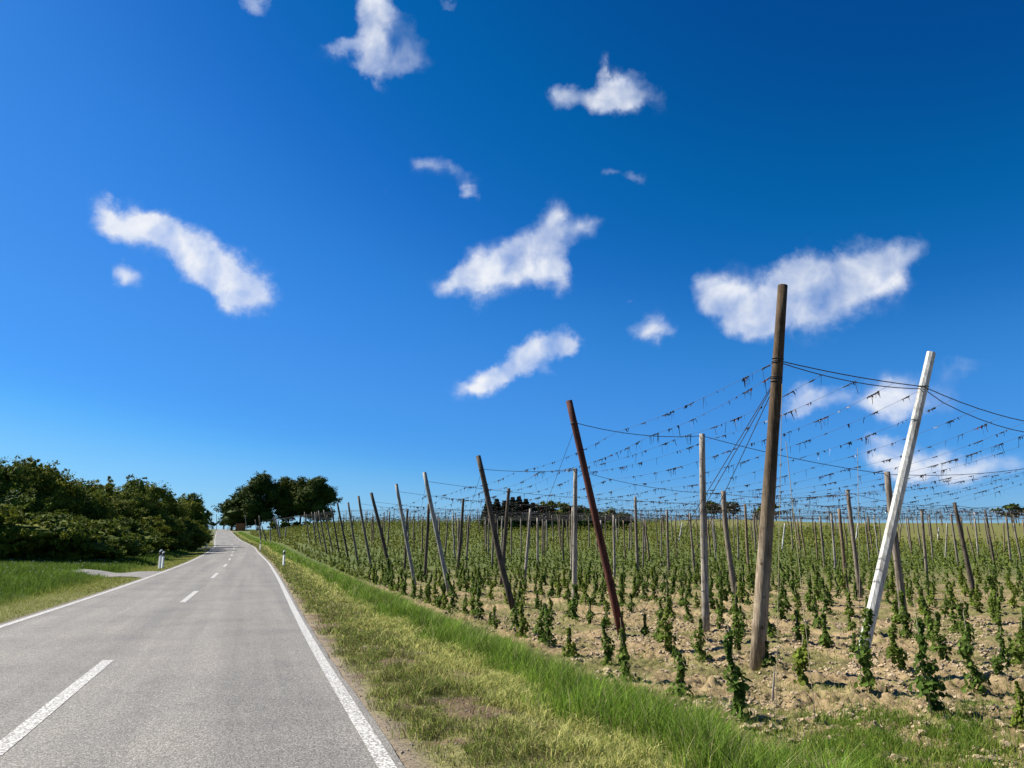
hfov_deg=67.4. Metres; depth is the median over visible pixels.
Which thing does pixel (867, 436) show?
row wire
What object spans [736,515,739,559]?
hop pole
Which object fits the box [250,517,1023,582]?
hop rows
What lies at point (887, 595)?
hop plant
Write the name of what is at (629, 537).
hop pole
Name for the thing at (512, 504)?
spruce
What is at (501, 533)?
hop pole
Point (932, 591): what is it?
hop plant
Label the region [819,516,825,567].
hop pole
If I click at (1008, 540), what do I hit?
hop pole
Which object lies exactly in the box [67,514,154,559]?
bush
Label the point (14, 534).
bush
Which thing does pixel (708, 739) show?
tall grass
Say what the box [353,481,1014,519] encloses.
row wire
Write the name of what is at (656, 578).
hop plant
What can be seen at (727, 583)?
hop plant
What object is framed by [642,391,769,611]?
guy cable
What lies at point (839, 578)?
hop plant
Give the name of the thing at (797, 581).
hop plant
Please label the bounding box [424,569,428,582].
hop plant
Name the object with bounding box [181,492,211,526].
tree
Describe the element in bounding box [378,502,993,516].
cross cable
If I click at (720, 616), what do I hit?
hop plant
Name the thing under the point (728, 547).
hop pole
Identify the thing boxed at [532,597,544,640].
hop plant
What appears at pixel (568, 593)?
hop plant
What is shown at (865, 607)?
hop plant
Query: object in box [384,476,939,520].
row wire
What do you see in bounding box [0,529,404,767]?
road
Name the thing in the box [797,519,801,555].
hop pole
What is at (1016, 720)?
hop plant
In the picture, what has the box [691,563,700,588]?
hop plant
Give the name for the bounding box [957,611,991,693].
hop plant
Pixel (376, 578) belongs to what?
hop plant
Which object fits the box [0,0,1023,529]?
sky
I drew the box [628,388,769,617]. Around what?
guy cable
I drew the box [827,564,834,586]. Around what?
hop plant
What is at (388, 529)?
hop pole
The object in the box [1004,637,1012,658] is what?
hop plant
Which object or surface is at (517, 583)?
hop plant
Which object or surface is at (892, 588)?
hop plant
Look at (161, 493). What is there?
tree
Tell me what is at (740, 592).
hop plant
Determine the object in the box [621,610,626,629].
hop plant
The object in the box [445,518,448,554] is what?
hop pole
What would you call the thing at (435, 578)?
hop plant
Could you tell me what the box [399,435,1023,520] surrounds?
row wire
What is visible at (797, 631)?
hop plant
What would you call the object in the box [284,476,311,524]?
broadleaf tree
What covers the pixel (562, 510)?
broadleaf tree
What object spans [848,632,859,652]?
hop plant
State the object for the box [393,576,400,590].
hop plant
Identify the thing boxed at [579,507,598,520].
broadleaf tree
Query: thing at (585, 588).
hop plant
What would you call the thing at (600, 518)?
cross cable
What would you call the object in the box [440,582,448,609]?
hop plant
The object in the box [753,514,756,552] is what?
hop pole
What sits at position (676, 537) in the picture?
hop pole
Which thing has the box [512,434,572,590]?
guy cable
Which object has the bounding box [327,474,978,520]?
row wire
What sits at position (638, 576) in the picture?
hop plant
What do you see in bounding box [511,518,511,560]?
hop pole
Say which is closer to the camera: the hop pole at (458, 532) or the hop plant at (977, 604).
the hop plant at (977, 604)
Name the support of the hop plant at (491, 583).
on the ground at (654, 675)
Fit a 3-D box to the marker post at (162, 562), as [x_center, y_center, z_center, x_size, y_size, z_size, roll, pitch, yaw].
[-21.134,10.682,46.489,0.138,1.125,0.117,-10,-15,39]
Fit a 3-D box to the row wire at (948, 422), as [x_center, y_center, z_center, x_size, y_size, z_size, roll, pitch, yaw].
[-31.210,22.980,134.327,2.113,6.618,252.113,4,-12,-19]
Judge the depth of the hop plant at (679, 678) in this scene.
11.37 m
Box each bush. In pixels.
[0,503,109,558]
[0,504,81,557]
[5,509,126,561]
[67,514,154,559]
[104,515,177,554]
[124,538,152,556]
[134,514,171,552]
[156,513,194,550]
[175,518,213,550]
[189,519,209,547]
[267,520,277,529]
[279,521,291,528]
[289,521,300,527]
[480,514,496,528]
[498,514,518,528]
[515,515,526,529]
[534,514,549,528]
[547,514,565,529]
[564,517,581,529]
[578,515,593,529]
[601,515,617,529]
[616,513,634,529]
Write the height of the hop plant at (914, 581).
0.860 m
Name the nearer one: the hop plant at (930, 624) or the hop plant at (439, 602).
the hop plant at (930, 624)
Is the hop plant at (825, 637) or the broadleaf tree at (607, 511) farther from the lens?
the broadleaf tree at (607, 511)
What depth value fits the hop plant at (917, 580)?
37.74 m
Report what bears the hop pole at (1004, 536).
on the ground at (654, 675)
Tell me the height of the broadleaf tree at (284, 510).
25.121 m
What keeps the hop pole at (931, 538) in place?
on the ground at (654, 675)
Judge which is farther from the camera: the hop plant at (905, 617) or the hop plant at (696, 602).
the hop plant at (696, 602)
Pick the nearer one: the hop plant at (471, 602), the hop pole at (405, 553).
the hop plant at (471, 602)
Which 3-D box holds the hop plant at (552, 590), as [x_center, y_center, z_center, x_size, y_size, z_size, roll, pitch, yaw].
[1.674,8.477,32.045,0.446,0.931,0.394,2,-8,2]
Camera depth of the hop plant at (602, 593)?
26.89 m
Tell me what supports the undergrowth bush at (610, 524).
on the ground at (654, 675)
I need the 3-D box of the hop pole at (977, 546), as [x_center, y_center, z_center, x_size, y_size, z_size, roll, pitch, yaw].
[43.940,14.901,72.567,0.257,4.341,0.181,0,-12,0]
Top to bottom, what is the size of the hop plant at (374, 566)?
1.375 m
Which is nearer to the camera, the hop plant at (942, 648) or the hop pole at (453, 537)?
the hop plant at (942, 648)
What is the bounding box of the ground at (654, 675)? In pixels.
[0,519,1023,767]
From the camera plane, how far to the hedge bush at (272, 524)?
330.99 m
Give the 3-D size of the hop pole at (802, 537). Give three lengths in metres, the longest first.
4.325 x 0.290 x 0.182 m
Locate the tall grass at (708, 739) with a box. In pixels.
[237,532,904,767]
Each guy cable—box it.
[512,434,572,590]
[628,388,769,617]
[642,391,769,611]
[671,396,769,602]
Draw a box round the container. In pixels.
[235,523,245,530]
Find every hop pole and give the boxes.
[259,516,261,539]
[304,512,309,542]
[311,512,315,541]
[314,512,320,546]
[318,511,327,553]
[323,510,333,551]
[331,507,339,554]
[336,503,348,556]
[347,502,358,565]
[357,496,371,570]
[370,492,390,569]
[371,518,372,546]
[387,511,389,543]
[395,484,416,584]
[404,509,408,569]
[413,514,414,550]
[421,516,423,553]
[423,472,449,592]
[423,504,429,578]
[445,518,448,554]
[452,515,455,560]
[456,498,464,573]
[457,518,459,554]
[465,516,469,567]
[476,455,515,609]
[485,520,486,552]
[488,519,489,557]
[491,536,493,563]
[500,488,509,584]
[501,516,502,551]
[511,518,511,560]
[520,519,521,555]
[523,509,531,579]
[536,518,538,566]
[542,515,543,553]
[543,522,544,559]
[546,521,547,550]
[559,517,561,551]
[562,518,564,561]
[566,400,625,635]
[566,520,569,550]
[569,517,570,554]
[570,509,572,575]
[572,468,576,597]
[588,518,589,547]
[613,515,615,576]
[623,520,625,559]
[628,523,629,548]
[630,516,631,549]
[634,497,639,586]
[642,519,644,567]
[645,519,649,560]
[660,520,662,563]
[666,509,670,576]
[675,518,677,559]
[689,513,695,574]
[699,434,709,631]
[707,519,710,553]
[712,520,716,561]
[713,519,716,550]
[721,491,738,602]
[732,516,734,548]
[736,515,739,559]
[744,504,749,572]
[749,284,787,670]
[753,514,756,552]
[781,523,785,548]
[790,521,793,550]
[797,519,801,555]
[800,520,805,557]
[814,521,817,559]
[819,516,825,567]
[830,513,835,568]
[837,509,848,591]
[843,520,847,549]
[846,489,862,597]
[856,351,935,652]
[865,521,869,562]
[867,517,873,552]
[874,515,878,555]
[878,518,880,544]
[884,471,906,613]
[905,520,909,547]
[907,519,913,559]
[916,519,921,552]
[920,510,928,579]
[929,518,932,558]
[944,523,947,557]
[950,514,959,566]
[953,502,974,596]
[966,526,976,562]
[974,518,979,560]
[983,519,989,550]
[984,510,996,572]
[990,516,994,541]
[1003,522,1004,552]
[1005,516,1011,561]
[1013,523,1022,565]
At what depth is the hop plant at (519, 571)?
44.07 m
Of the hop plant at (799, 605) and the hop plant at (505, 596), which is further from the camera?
the hop plant at (505, 596)
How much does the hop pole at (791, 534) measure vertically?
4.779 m
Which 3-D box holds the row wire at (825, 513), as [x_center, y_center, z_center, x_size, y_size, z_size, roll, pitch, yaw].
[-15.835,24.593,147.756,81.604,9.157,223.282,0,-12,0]
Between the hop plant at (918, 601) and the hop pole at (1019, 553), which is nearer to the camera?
the hop plant at (918, 601)
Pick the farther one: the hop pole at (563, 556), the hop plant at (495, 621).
the hop pole at (563, 556)
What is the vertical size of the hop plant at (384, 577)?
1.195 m
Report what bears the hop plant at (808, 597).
on the ground at (654, 675)
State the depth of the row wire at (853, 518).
62.53 m
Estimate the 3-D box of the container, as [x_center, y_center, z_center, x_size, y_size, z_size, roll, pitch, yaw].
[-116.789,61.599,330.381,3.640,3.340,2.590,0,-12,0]
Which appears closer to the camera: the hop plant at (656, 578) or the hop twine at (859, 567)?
the hop twine at (859, 567)
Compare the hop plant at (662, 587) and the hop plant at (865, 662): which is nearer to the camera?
the hop plant at (865, 662)
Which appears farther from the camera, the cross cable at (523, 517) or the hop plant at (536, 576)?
the cross cable at (523, 517)
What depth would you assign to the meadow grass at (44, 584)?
33.31 m
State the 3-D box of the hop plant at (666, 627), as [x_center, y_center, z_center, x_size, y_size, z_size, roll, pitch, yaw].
[3.291,5.023,16.318,0.476,1.464,0.396,5,-9,-22]
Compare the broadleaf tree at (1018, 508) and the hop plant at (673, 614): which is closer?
the hop plant at (673, 614)
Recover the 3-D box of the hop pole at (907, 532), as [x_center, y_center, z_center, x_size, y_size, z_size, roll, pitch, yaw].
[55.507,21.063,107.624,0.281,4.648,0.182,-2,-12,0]
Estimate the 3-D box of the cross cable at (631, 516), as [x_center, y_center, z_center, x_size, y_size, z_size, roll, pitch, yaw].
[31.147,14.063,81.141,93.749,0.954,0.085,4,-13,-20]
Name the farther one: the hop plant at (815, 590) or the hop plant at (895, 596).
the hop plant at (815, 590)
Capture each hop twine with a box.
[776,398,781,697]
[786,444,815,722]
[857,448,860,676]
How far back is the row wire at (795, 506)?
35.22 m
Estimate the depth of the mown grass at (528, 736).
8.27 m
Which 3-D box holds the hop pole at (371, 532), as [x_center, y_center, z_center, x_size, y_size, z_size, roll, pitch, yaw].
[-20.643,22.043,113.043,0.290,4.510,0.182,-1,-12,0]
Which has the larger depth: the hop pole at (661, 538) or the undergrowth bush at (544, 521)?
the undergrowth bush at (544, 521)
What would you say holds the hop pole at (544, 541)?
on the ground at (654, 675)
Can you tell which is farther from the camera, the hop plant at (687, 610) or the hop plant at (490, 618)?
the hop plant at (687, 610)
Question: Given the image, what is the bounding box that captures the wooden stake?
[771,667,774,701]
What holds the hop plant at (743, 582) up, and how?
on the ground at (654, 675)
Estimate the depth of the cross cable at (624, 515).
64.61 m
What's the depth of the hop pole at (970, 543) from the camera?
72.50 m
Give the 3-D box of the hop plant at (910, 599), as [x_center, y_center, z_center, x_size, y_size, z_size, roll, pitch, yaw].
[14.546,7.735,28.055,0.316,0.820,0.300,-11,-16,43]
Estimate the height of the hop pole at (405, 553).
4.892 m
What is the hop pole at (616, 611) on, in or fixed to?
on the ground at (654, 675)
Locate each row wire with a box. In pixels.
[269,363,771,520]
[282,401,947,520]
[289,410,974,520]
[296,364,789,520]
[301,446,1019,520]
[302,384,891,520]
[317,476,955,520]
[318,373,823,519]
[321,392,915,521]
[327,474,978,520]
[331,474,1016,519]
[332,381,857,520]
[333,470,1016,520]
[342,474,1022,520]
[344,483,1022,520]
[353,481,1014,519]
[354,416,1002,519]
[355,508,1016,521]
[359,506,958,520]
[379,506,1020,520]
[381,508,972,520]
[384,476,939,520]
[386,507,1021,521]
[393,508,953,521]
[393,508,1015,521]
[395,508,1004,521]
[397,507,1011,520]
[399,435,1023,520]
[408,423,1022,519]
[418,507,995,519]
[419,472,999,520]
[420,510,1012,519]
[421,510,1017,520]
[425,508,1018,521]
[430,508,1023,520]
[443,510,1017,520]
[456,508,1023,520]
[483,513,1023,521]
[539,508,982,521]
[607,507,1012,522]
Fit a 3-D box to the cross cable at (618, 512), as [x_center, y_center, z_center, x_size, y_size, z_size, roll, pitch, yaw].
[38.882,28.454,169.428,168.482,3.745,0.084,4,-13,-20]
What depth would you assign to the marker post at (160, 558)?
45.50 m
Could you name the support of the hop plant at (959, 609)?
on the ground at (654, 675)
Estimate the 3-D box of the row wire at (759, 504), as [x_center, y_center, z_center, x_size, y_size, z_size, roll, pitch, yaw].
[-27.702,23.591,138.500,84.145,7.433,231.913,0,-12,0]
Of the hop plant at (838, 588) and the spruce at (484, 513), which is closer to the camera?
the hop plant at (838, 588)
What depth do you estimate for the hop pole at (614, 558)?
48.11 m
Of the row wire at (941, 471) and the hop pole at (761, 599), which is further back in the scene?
the row wire at (941, 471)
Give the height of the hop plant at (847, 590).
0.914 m
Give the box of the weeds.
[337,569,1023,767]
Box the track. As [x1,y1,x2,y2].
[78,569,160,577]
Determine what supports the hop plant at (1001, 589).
on the ground at (654, 675)
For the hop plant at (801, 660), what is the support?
on the ground at (654, 675)
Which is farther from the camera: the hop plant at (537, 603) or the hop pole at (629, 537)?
the hop pole at (629, 537)
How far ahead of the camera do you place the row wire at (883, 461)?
25.75 m
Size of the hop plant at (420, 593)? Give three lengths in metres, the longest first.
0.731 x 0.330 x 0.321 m
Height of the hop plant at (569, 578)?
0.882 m
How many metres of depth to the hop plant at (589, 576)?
41.80 m
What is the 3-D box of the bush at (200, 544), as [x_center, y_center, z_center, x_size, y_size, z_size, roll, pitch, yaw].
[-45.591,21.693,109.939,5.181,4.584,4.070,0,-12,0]
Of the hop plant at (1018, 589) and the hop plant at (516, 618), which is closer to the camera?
the hop plant at (516, 618)
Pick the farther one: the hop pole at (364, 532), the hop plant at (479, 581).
the hop pole at (364, 532)
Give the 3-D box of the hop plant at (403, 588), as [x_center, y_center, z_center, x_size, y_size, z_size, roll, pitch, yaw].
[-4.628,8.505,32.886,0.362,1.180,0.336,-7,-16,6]
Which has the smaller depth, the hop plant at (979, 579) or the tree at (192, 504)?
the hop plant at (979, 579)
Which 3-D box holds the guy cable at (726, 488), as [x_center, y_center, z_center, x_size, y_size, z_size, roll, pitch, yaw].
[5.145,3.816,20.305,0.016,5.355,12.150,0,-12,0]
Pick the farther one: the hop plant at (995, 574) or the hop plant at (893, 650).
the hop plant at (995, 574)
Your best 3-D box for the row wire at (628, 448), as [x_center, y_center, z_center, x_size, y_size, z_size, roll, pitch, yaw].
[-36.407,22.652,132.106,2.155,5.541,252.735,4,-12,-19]
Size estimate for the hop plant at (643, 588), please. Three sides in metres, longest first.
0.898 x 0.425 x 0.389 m
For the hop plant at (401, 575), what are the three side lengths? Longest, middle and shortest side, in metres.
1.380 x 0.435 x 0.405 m
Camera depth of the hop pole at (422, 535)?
85.38 m
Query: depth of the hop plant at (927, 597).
30.48 m
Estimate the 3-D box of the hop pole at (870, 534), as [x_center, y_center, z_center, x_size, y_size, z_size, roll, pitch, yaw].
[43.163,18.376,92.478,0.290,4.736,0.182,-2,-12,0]
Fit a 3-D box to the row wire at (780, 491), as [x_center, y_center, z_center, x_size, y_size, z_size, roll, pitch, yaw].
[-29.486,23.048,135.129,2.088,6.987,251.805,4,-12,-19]
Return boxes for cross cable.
[313,513,1019,518]
[314,510,961,516]
[329,516,1020,519]
[360,516,1002,519]
[365,504,1021,518]
[366,514,1011,518]
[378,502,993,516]
[404,492,1016,514]
[428,481,1017,507]
[484,469,1011,511]
[578,423,1023,475]
[783,363,1023,431]
[784,361,1023,420]
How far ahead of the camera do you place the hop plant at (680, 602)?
27.55 m
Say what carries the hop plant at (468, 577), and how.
on the ground at (654, 675)
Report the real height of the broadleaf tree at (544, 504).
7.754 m
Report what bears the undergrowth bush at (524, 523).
on the ground at (654, 675)
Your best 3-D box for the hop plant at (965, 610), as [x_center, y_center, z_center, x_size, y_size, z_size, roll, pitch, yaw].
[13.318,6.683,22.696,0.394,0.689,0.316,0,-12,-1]
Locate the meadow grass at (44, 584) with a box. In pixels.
[0,543,212,622]
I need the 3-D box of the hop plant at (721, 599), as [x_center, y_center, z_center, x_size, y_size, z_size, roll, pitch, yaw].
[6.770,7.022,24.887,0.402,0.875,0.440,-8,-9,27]
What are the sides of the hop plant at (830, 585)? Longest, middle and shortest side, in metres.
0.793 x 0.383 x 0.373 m
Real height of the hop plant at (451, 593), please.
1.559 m
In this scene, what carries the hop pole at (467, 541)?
on the ground at (654, 675)
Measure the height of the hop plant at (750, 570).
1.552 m
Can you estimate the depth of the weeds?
9.26 m
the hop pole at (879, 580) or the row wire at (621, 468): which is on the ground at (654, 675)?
the hop pole at (879, 580)
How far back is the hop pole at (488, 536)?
82.48 m
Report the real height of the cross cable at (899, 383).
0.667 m
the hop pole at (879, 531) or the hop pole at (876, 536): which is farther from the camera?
the hop pole at (879, 531)
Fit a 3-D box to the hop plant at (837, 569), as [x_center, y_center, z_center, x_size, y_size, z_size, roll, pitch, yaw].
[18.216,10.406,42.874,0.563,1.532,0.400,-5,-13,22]
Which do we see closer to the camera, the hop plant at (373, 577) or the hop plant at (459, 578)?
the hop plant at (459, 578)
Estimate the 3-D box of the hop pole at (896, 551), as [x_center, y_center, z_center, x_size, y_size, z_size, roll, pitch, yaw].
[11.358,4.888,22.706,0.279,4.584,0.220,0,-12,0]
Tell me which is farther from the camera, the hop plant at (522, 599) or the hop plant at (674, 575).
the hop plant at (674, 575)
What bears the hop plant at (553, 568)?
on the ground at (654, 675)
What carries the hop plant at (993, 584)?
on the ground at (654, 675)
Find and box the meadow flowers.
[4,557,129,576]
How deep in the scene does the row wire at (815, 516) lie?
59.53 m
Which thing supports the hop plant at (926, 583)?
on the ground at (654, 675)
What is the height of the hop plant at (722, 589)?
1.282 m
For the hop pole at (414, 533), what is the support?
on the ground at (654, 675)
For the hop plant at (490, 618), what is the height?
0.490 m
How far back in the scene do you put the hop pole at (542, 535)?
79.32 m
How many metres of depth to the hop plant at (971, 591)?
28.62 m
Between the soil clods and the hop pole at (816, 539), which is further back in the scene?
the hop pole at (816, 539)
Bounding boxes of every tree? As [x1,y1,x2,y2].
[0,455,50,496]
[0,456,66,515]
[14,460,69,513]
[24,460,96,518]
[65,481,121,520]
[74,476,120,520]
[103,492,148,518]
[104,484,157,518]
[114,474,169,519]
[121,481,173,515]
[159,491,191,518]
[172,497,212,536]
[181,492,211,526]
[201,505,213,529]
[213,494,276,529]
[228,470,286,529]
[271,475,298,522]
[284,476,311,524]
[296,476,342,521]
[536,500,555,521]
[546,500,558,513]
[555,501,577,528]
[577,505,584,515]
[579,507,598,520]
[591,509,609,528]
[602,507,619,524]
[699,501,721,517]
[719,501,741,518]
[751,505,784,520]
[989,503,1023,522]
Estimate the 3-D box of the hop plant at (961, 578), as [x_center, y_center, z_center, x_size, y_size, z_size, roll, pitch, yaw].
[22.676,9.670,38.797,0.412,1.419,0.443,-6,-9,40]
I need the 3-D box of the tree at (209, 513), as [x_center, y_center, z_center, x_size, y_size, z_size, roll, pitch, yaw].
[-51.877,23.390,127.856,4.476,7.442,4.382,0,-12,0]
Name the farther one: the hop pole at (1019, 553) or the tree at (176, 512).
the tree at (176, 512)
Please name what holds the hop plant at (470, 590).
on the ground at (654, 675)
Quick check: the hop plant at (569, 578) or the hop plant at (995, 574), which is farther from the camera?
the hop plant at (569, 578)
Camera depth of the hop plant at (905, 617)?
18.08 m
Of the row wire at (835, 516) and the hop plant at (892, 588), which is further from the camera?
the row wire at (835, 516)
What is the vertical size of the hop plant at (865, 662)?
1.550 m
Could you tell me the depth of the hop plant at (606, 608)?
20.42 m
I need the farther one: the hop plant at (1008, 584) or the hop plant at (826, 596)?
the hop plant at (1008, 584)
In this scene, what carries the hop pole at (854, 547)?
on the ground at (654, 675)
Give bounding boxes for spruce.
[478,498,495,528]
[493,499,500,517]
[496,500,512,529]
[509,497,515,512]
[512,496,525,524]
[523,499,529,513]
[525,503,541,529]
[538,505,549,528]
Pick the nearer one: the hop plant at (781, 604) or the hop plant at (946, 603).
the hop plant at (781, 604)
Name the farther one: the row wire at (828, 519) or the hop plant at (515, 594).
the row wire at (828, 519)
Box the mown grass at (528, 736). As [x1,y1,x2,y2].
[233,532,751,767]
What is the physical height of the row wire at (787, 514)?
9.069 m
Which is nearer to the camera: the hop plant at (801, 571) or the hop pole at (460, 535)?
the hop plant at (801, 571)
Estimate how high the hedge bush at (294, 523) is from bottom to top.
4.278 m
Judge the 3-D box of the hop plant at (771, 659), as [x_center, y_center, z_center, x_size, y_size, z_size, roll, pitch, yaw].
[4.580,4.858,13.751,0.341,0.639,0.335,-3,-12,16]
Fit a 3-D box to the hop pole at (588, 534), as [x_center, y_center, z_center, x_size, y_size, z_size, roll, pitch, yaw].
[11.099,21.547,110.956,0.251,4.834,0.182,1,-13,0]
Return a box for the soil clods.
[444,609,1023,767]
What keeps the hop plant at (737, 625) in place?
on the ground at (654, 675)
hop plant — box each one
[366,563,371,581]
[371,563,378,582]
[371,567,374,582]
[374,559,384,585]
[374,566,378,584]
[382,558,392,587]
[382,567,386,582]
[388,564,395,586]
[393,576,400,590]
[398,569,406,593]
[400,573,407,595]
[408,577,416,595]
[410,578,416,598]
[415,561,423,580]
[416,585,423,599]
[423,573,432,600]
[423,584,430,602]
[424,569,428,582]
[430,582,440,605]
[433,569,437,581]
[435,568,442,586]
[435,581,448,607]
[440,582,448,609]
[445,571,459,612]
[455,559,463,590]
[459,563,469,591]
[460,594,469,613]
[466,568,470,581]
[467,567,474,592]
[467,576,477,617]
[472,587,484,619]
[473,564,476,580]
[476,567,485,595]
[482,567,487,582]
[484,569,491,585]
[486,578,494,599]
[487,612,492,625]
[491,604,499,628]
[492,572,498,586]
[503,590,507,602]
[508,583,517,605]
[508,588,520,629]
[513,576,518,589]
[515,557,522,580]
[515,603,530,636]
[517,581,527,607]
[521,570,528,591]
[527,568,532,583]
[531,581,537,593]
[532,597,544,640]
[533,564,540,583]
[533,590,539,608]
[537,594,557,645]
[538,575,546,594]
[543,567,548,584]
[547,576,556,596]
[548,563,554,585]
[548,598,554,615]
[553,573,563,597]
[553,575,557,586]
[560,568,566,588]
[561,627,579,656]
[563,580,571,598]
[564,596,572,617]
[566,569,571,580]
[568,577,579,619]
[577,568,583,590]
[579,567,589,603]
[585,597,595,623]
[586,560,591,582]
[590,566,598,584]
[590,586,597,604]
[593,571,598,590]
[595,571,609,606]
[600,617,615,665]
[601,596,612,626]
[616,573,628,608]
[616,619,640,681]
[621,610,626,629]
[627,592,635,611]
[628,576,639,597]
[634,561,642,589]
[639,581,648,599]
[640,613,649,635]
[645,574,650,592]
[649,562,660,602]
[652,613,661,641]
[653,565,658,585]
[655,591,678,651]
[655,593,663,616]
[659,572,667,592]
[661,580,671,603]
[664,641,693,696]
[668,594,675,618]
[669,565,677,587]
[669,578,675,594]
[677,569,685,594]
[677,588,685,606]
[681,562,687,582]
[682,587,693,622]
[683,570,687,586]
[684,578,693,598]
[688,564,693,583]
[690,616,712,661]
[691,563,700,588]
[693,591,700,608]
[697,567,700,584]
[709,577,719,608]
[714,562,721,586]
[715,587,727,612]
[715,596,725,628]
[717,570,728,600]
[722,564,725,580]
[722,568,730,593]
[722,614,752,719]
[728,587,739,614]
[731,594,745,650]
[735,605,747,631]
[736,572,745,602]
[740,568,745,592]
[744,590,751,604]
[746,566,754,595]
[746,569,750,583]
[747,563,755,589]
[762,641,777,666]
[767,612,780,637]
[770,574,775,586]
[773,585,787,620]
[774,578,780,591]
[779,562,788,586]
[783,589,791,608]
[785,565,789,582]
[788,568,796,593]
[790,619,810,685]
[791,588,805,622]
[791,608,801,641]
[793,586,801,601]
[794,572,803,588]
[798,557,804,583]
[804,579,812,611]
[810,593,826,626]
[811,559,821,588]
[812,570,821,602]
[818,571,837,614]
[818,580,822,594]
[818,606,834,648]
[825,584,835,605]
[826,578,833,590]
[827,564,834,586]
[834,561,842,582]
[834,576,842,597]
[837,568,841,586]
[839,563,847,591]
[843,592,854,615]
[844,584,853,605]
[846,612,858,630]
[848,570,852,583]
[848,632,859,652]
[849,608,888,693]
[852,582,857,600]
[860,597,868,620]
[862,573,865,584]
[867,571,871,594]
[884,585,890,602]
[886,615,907,669]
[888,571,895,595]
[890,599,902,623]
[891,591,898,612]
[896,583,915,638]
[905,576,914,597]
[905,577,911,593]
[906,584,913,605]
[908,599,949,716]
[912,572,916,584]
[915,576,921,588]
[916,594,923,614]
[917,579,933,625]
[919,591,934,643]
[923,575,930,594]
[925,587,930,599]
[927,582,937,607]
[927,602,955,660]
[938,594,951,616]
[944,581,949,594]
[947,581,959,601]
[948,590,956,608]
[948,606,960,632]
[956,593,974,646]
[957,565,964,587]
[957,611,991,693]
[961,578,968,592]
[962,582,969,596]
[962,601,969,619]
[967,588,975,605]
[969,584,984,611]
[974,566,984,584]
[976,583,983,598]
[982,579,988,593]
[985,569,1003,612]
[987,570,997,606]
[988,591,996,622]
[990,557,1001,584]
[990,631,1013,675]
[992,596,1010,636]
[999,586,1005,601]
[1004,570,1011,590]
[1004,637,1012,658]
[1007,578,1019,607]
[1008,615,1023,668]
[1009,676,1023,729]
[1015,562,1023,584]
[1016,579,1021,596]
[1018,602,1023,622]
[1019,574,1023,601]
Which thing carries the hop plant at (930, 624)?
on the ground at (654, 675)
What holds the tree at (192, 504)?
on the ground at (654, 675)
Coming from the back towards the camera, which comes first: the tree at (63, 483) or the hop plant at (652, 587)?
the tree at (63, 483)
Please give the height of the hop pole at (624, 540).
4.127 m
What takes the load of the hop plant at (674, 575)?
on the ground at (654, 675)
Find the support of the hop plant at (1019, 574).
on the ground at (654, 675)
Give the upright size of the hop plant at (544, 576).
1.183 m
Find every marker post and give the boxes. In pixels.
[158,549,161,567]
[161,551,164,567]
[282,550,284,564]
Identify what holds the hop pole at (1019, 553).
on the ground at (654, 675)
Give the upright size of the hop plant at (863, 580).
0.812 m
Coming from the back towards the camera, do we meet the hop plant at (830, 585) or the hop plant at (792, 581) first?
the hop plant at (830, 585)
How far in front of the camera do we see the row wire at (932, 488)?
33.59 m
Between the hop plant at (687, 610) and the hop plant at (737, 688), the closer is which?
the hop plant at (737, 688)
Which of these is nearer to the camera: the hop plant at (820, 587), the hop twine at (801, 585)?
the hop twine at (801, 585)
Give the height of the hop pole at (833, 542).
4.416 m
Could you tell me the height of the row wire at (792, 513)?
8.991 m
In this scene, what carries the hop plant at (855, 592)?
on the ground at (654, 675)
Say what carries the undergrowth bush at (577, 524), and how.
on the ground at (654, 675)
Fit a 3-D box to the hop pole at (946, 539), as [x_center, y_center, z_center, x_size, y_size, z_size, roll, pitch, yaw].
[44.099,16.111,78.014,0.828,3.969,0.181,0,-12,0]
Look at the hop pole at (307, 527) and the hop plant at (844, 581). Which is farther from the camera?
the hop pole at (307, 527)
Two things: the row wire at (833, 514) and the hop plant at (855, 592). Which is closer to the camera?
the hop plant at (855, 592)
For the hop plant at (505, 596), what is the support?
on the ground at (654, 675)
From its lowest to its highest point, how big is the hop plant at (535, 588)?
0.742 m
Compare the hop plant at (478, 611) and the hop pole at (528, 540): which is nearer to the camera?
the hop plant at (478, 611)
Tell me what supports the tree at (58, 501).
on the ground at (654, 675)
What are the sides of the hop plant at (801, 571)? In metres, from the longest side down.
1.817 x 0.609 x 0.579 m
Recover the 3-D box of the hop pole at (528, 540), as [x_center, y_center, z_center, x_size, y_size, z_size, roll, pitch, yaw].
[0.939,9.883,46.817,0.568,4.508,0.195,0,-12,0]
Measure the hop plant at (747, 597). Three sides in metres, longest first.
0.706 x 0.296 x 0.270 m
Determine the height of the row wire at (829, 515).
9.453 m
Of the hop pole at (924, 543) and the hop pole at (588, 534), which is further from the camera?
the hop pole at (588, 534)
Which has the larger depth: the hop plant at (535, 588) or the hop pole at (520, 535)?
the hop pole at (520, 535)
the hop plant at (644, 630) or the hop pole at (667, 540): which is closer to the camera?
the hop plant at (644, 630)
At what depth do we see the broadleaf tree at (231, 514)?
342.57 m
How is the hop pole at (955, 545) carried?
on the ground at (654, 675)
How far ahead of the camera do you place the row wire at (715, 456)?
22.76 m
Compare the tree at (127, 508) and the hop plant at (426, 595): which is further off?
the tree at (127, 508)
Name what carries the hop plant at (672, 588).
on the ground at (654, 675)
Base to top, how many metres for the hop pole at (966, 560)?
4.163 m
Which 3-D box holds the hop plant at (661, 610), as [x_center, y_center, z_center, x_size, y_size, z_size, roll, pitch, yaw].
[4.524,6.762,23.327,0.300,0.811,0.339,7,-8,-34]
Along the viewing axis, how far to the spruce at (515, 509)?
180.98 m

